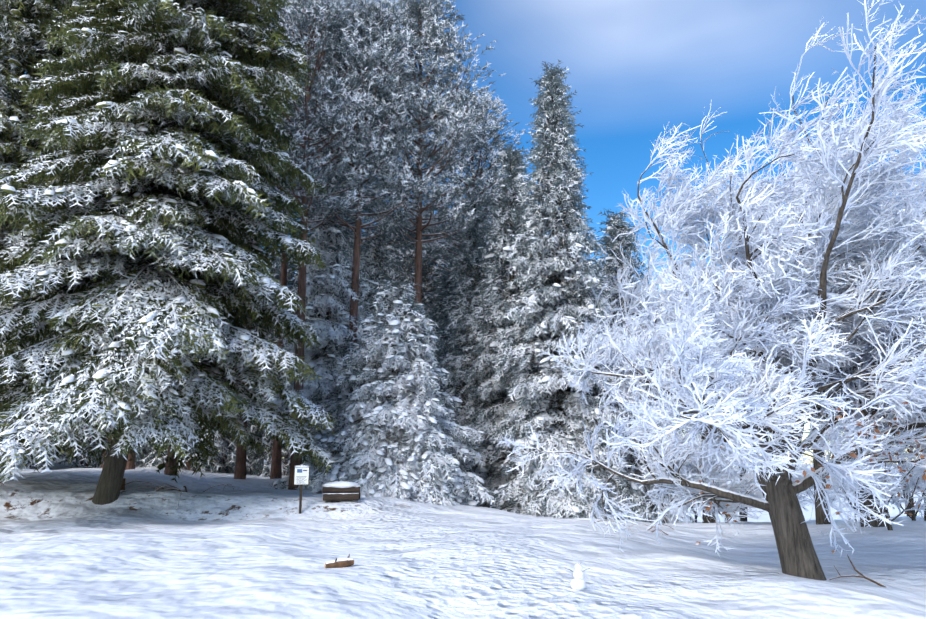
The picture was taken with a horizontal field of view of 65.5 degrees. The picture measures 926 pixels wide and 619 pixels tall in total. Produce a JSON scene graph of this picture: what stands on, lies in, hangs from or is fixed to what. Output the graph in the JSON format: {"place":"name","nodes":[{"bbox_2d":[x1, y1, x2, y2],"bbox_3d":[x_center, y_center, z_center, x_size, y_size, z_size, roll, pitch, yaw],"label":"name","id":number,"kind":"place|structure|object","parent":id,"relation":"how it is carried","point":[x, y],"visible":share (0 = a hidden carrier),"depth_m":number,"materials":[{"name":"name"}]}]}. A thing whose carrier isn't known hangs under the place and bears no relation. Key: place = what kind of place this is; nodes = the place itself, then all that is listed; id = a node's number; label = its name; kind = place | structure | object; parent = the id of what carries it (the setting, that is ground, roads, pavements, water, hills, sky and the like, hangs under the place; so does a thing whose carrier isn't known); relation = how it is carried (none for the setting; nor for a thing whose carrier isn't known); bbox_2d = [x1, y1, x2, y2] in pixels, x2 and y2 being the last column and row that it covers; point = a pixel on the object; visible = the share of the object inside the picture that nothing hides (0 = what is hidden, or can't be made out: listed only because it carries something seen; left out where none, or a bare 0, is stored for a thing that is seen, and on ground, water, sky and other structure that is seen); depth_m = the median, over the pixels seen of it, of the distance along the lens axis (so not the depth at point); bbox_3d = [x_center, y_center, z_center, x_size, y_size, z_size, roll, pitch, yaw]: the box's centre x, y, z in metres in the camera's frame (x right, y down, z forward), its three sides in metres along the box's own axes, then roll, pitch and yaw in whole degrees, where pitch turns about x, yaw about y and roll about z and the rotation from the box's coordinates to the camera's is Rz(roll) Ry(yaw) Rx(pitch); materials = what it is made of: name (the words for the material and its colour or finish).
{"place":"outdoors","nodes":[
{"label":"outdoors","id":0,"kind":"place"},
{"bbox_2d":[0,454,925,618],"bbox_3d":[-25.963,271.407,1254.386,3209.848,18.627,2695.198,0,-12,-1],"label":"snow ground","id":1,"kind":"structure","parent":0,"point":[258,547],"depth_m":12.23,"materials":[{"name":"white snow"}]},
{"bbox_2d":[0,0,113,466],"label":"spruce tree","id":2,"kind":"object","parent":1,"relation":"on","point":[23,43],"visible":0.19,"depth_m":26.37,"materials":[{"name":"green plant"}]},
{"bbox_2d":[121,477,125,489],"bbox_3d":[-10.422,5.348,21.960,0.280,0.497,0.280,0,-12,-1],"label":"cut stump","id":3,"kind":"object","parent":1,"relation":"on","point":[123,485],"visible":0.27,"depth_m":21.92,"materials":[{"name":"brown wood"}]},
{"bbox_2d":[125,51,135,469],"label":"pine tree","id":4,"kind":"object","parent":1,"relation":"on","point":[130,464],"depth_m":35.15,"materials":[{"name":"brown plant"}]},
{"bbox_2d":[0,0,336,504],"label":"spruce tree","id":5,"kind":"object","parent":1,"relation":"on","point":[159,203],"visible":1,"depth_m":20.65,"materials":[{"name":"green plant"}]},
{"bbox_2d":[125,481,243,508],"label":"fallen branches","id":6,"kind":"object","parent":1,"relation":"on","point":[168,489],"visible":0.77,"depth_m":23.30,"materials":[{"name":"wood"}]},
{"bbox_2d":[164,102,294,475],"bbox_3d":[-12.581,-4.754,34.787,7.960,25.456,7.831,-8,-14,32],"label":"pine tree","id":7,"kind":"object","parent":1,"relation":"on","point":[167,471],"depth_m":32.21,"materials":[{"name":"brown plant"}]},
{"bbox_2d":[234,7,353,478],"bbox_3d":[-9.727,-3.794,34.860,8.451,23.979,8.289,0,-12,-1],"label":"pine tree","id":8,"kind":"object","parent":1,"relation":"on","point":[240,468],"visible":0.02,"depth_m":32.39,"materials":[{"name":"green plant"}]},
{"bbox_2d":[293,464,310,513],"bbox_3d":[-4.556,5.159,20.330,0.474,1.539,0.118,2,-12,-7],"label":"sign","id":9,"kind":"object","parent":1,"relation":"on","point":[301,475],"visible":0.98,"depth_m":20.37,"materials":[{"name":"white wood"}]},
{"bbox_2d":[222,0,397,489],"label":"pine tree","id":10,"kind":"object","parent":1,"relation":"on","point":[313,10],"visible":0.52,"depth_m":29.54,"materials":[{"name":"white plant"}]},
{"bbox_2d":[266,53,371,478],"bbox_3d":[-9.271,-3.614,37.724,9.402,24.935,7.935,0,-12,-1],"label":"pine tree","id":11,"kind":"object","parent":1,"relation":"on","point":[276,471],"depth_m":35.76,"materials":[{"name":"brown plant"}]},
{"bbox_2d":[0,93,642,476],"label":"forest trees","id":12,"kind":"object","parent":1,"relation":"on","point":[435,277],"visible":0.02,"depth_m":46.92,"materials":[{"name":"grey plant"}]},
{"bbox_2d":[268,337,374,489],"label":"young spruce tree","id":13,"kind":"object","parent":1,"relation":"on","point":[330,401],"visible":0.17,"depth_m":28.62,"materials":[{"name":"white plant"}]},
{"bbox_2d":[265,160,378,412],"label":"spruce tree","id":14,"kind":"object","parent":1,"relation":"on","point":[334,274],"visible":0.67,"depth_m":30.37,"materials":[{"name":"white plant"}]},
{"bbox_2d":[325,554,353,567],"bbox_3d":[-1.891,3.846,10.990,0.444,0.209,0.216,6,-13,-25],"label":"log","id":15,"kind":"object","parent":1,"relation":"on","point":[342,562],"visible":0.94,"depth_m":10.91,"materials":[{"name":"brown wood"}]},
{"bbox_2d":[322,481,359,500],"bbox_3d":[-3.579,5.330,21.189,1.126,0.542,0.688,1,-12,-6],"label":"bench","id":16,"kind":"object","parent":1,"relation":"on","point":[340,491],"visible":1,"depth_m":20.95,"materials":[{"name":"brown wood"}]},
{"bbox_2d":[289,44,399,408],"bbox_3d":[-7.016,-3.428,37.417,8.226,24.078,7.541,11,-16,-43],"label":"pine tree","id":17,"kind":"object","parent":1,"relation":"on","point":[344,154],"visible":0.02,"depth_m":38.12,"materials":[{"name":"white plant"}]},
{"bbox_2d":[283,0,439,413],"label":"pine tree","id":18,"kind":"object","parent":1,"relation":"on","point":[381,26],"visible":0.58,"depth_m":31.13,"materials":[{"name":"white plant"}]},
{"bbox_2d":[329,224,401,412],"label":"spruce tree","id":19,"kind":"object","parent":1,"relation":"on","point":[373,250],"visible":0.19,"depth_m":34.39,"materials":[{"name":"white plant"}]},
{"bbox_2d":[341,66,445,288],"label":"pine tree","id":20,"kind":"object","parent":1,"relation":"on","point":[403,247],"visible":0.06,"depth_m":41.66,"materials":[{"name":"white plant"}]},
{"bbox_2d":[305,278,497,507],"bbox_3d":[-2.362,3.931,26.244,7.084,10.282,7.957,0,-12,-1],"label":"young spruce tree","id":21,"kind":"object","parent":1,"relation":"on","point":[405,434],"visible":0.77,"depth_m":25.13,"materials":[{"name":"white plant"}]},
{"bbox_2d":[351,0,509,388],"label":"pine tree","id":22,"kind":"object","parent":1,"relation":"on","point":[434,36],"visible":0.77,"depth_m":33.27,"materials":[{"name":"white plant"}]},
{"bbox_2d":[402,81,538,409],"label":"pine tree","id":23,"kind":"object","parent":1,"relation":"on","point":[477,115],"visible":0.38,"depth_m":40.56,"materials":[{"name":"white plant"}]},
{"bbox_2d":[430,193,541,514],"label":"spruce tree","id":24,"kind":"object","parent":1,"relation":"on","point":[459,361],"visible":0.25,"depth_m":36.10,"materials":[{"name":"white plant"}]},
{"bbox_2d":[457,144,552,515],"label":"spruce tree","id":25,"kind":"object","parent":1,"relation":"on","point":[499,288],"visible":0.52,"depth_m":33.01,"materials":[{"name":"grey plant"}]},
{"bbox_2d":[486,59,654,521],"bbox_3d":[3.701,-0.906,28.747,6.688,19.527,6.204,0,-12,-1],"label":"spruce tree","id":26,"kind":"object","parent":1,"relation":"on","point":[566,265],"visible":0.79,"depth_m":27.64,"materials":[{"name":"white plant"}]},
{"bbox_2d":[565,563,589,590],"bbox_3d":[1.623,3.765,10.147,0.340,0.382,0.202,-6,-13,26],"label":"snowman","id":27,"kind":"object","parent":1,"relation":"on","point":[578,583],"visible":0.98,"depth_m":10.09,"materials":[{"name":"white snow"}]},
{"bbox_2d":[550,238,715,498],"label":"tree","id":28,"kind":"object","parent":1,"relation":"on","point":[650,372],"depth_m":42.47,"materials":[{"name":"white plant"}]},
{"bbox_2d":[594,520,674,535],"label":"fallen branches","id":29,"kind":"object","parent":1,"relation":"on","point":[660,530],"visible":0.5,"depth_m":18.74,"materials":[{"name":"white wood"}]},
{"bbox_2d":[583,209,696,523],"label":"spruce tree","id":30,"kind":"object","parent":1,"relation":"on","point":[616,225],"visible":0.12,"depth_m":34.61,"materials":[{"name":"white plant"}]},
{"bbox_2d":[511,100,806,522],"bbox_3d":[9.174,0.487,29.418,14.666,16.750,13.003,0,-12,-1],"label":"tree","id":31,"kind":"object","parent":1,"relation":"on","point":[626,290],"visible":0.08,"depth_m":28.68,"materials":[{"name":"white plant"}]},
{"bbox_2d":[608,391,741,523],"bbox_3d":[7.699,5.220,25.207,5.479,5.008,3.233,0,-12,-1],"label":"bush","id":32,"kind":"object","parent":1,"relation":"on","point":[624,465],"visible":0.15,"depth_m":25.03,"materials":[{"name":"white plant"}]},
{"bbox_2d":[497,0,925,580],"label":"frosted tree","id":33,"kind":"object","parent":1,"relation":"on","point":[832,316],"visible":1,"depth_m":10.91,"materials":[{"name":"white plant"}]},
{"bbox_2d":[671,423,769,520],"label":"tree","id":34,"kind":"object","parent":1,"relation":"on","point":[743,519],"depth_m":44.92,"materials":[{"name":"brown plant"}]},
{"bbox_2d":[691,428,755,522],"bbox_3d":[12.435,8.104,37.309,5.985,6.289,4.885,-9,-15,36],"label":"bush","id":35,"kind":"object","parent":1,"relation":"on","point":[696,516],"visible":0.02,"depth_m":36.57,"materials":[{"name":"white plant"}]},
{"bbox_2d":[666,429,813,522],"bbox_3d":[9.954,6.196,27.318,6.296,4.527,4.188,-10,-16,40],"label":"bush","id":36,"kind":"object","parent":1,"relation":"on","point":[750,492],"visible":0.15,"depth_m":26.92,"materials":[{"name":"white plant"}]},
{"bbox_2d":[683,257,846,449],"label":"tree","id":37,"kind":"object","parent":1,"relation":"on","point":[767,429],"depth_m":33.27,"materials":[{"name":"white plant"}]},
{"bbox_2d":[612,149,924,526],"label":"tree","id":38,"kind":"object","parent":1,"relation":"on","point":[874,523],"depth_m":19.32,"materials":[{"name":"white plant"}]},
{"bbox_2d":[720,452,828,511],"bbox_3d":[17.513,8.765,39.874,6.305,6.713,6.661,0,-12,-1],"label":"bush","id":39,"kind":"object","parent":1,"relation":"on","point":[801,498],"visible":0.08,"depth_m":39.80,"materials":[{"name":"white plant"}]},
{"bbox_2d":[652,190,922,524],"bbox_3d":[14.161,1.977,26.720,11.754,12.221,11.462,-11,-16,42],"label":"tree","id":40,"kind":"object","parent":1,"relation":"on","point":[820,515],"depth_m":25.20,"materials":[{"name":"brown plant"}]},
{"bbox_2d":[795,440,857,506],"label":"bush","id":41,"kind":"object","parent":1,"relation":"on","point":[832,499],"visible":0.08,"depth_m":45.15,"materials":[{"name":"white plant"}]},
{"bbox_2d":[756,16,925,292],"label":"tree","id":42,"kind":"object","parent":1,"relation":"on","point":[823,106],"visible":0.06,"depth_m":18.54,"materials":[{"name":"white plant"}]},
{"bbox_2d":[829,555,885,586],"bbox_3d":[6.241,4.195,11.545,0.963,0.511,0.070,-2,-12,9],"label":"dead branch","id":43,"kind":"object","parent":1,"relation":"on","point":[869,579],"visible":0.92,"depth_m":11.52,"materials":[{"name":"grey wood"}]},
{"bbox_2d":[814,420,922,521],"bbox_3d":[15.722,6.139,28.812,4.805,5.152,4.142,9,-15,-36],"label":"bush","id":44,"kind":"object","parent":1,"relation":"on","point":[854,493],"visible":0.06,"depth_m":28.37,"materials":[{"name":"white plant"}]},
{"bbox_2d":[812,421,925,520],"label":"bush","id":45,"kind":"object","parent":1,"relation":"on","point":[913,516],"visible":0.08,"depth_m":22.25,"materials":[{"name":"white plant"}]},
{"bbox_2d":[828,409,925,520],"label":"tree","id":46,"kind":"object","parent":1,"relation":"on","point":[925,495],"depth_m":24.50,"materials":[{"name":"brown plant"}]},
{"bbox_2d":[834,419,925,529],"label":"bush","id":47,"kind":"object","parent":1,"relation":"on","point":[915,484],"visible":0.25,"depth_m":18.14,"materials":[{"name":"white plant"}]},
{"bbox_2d":[843,412,916,515],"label":"tree","id":48,"kind":"object","parent":1,"relation":"on","point":[909,511],"depth_m":45.63,"materials":[{"name":"brown plant"}]},
{"bbox_2d":[884,444,922,499],"bbox_3d":[24.497,8.090,38.950,7.317,7.004,5.889,0,-12,-1],"label":"bush","id":49,"kind":"object","parent":1,"relation":"on","point":[909,467],"visible":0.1,"depth_m":38.81,"materials":[{"name":"white plant"}]},
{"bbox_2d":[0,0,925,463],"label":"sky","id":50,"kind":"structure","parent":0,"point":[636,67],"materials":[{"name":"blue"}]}
]}

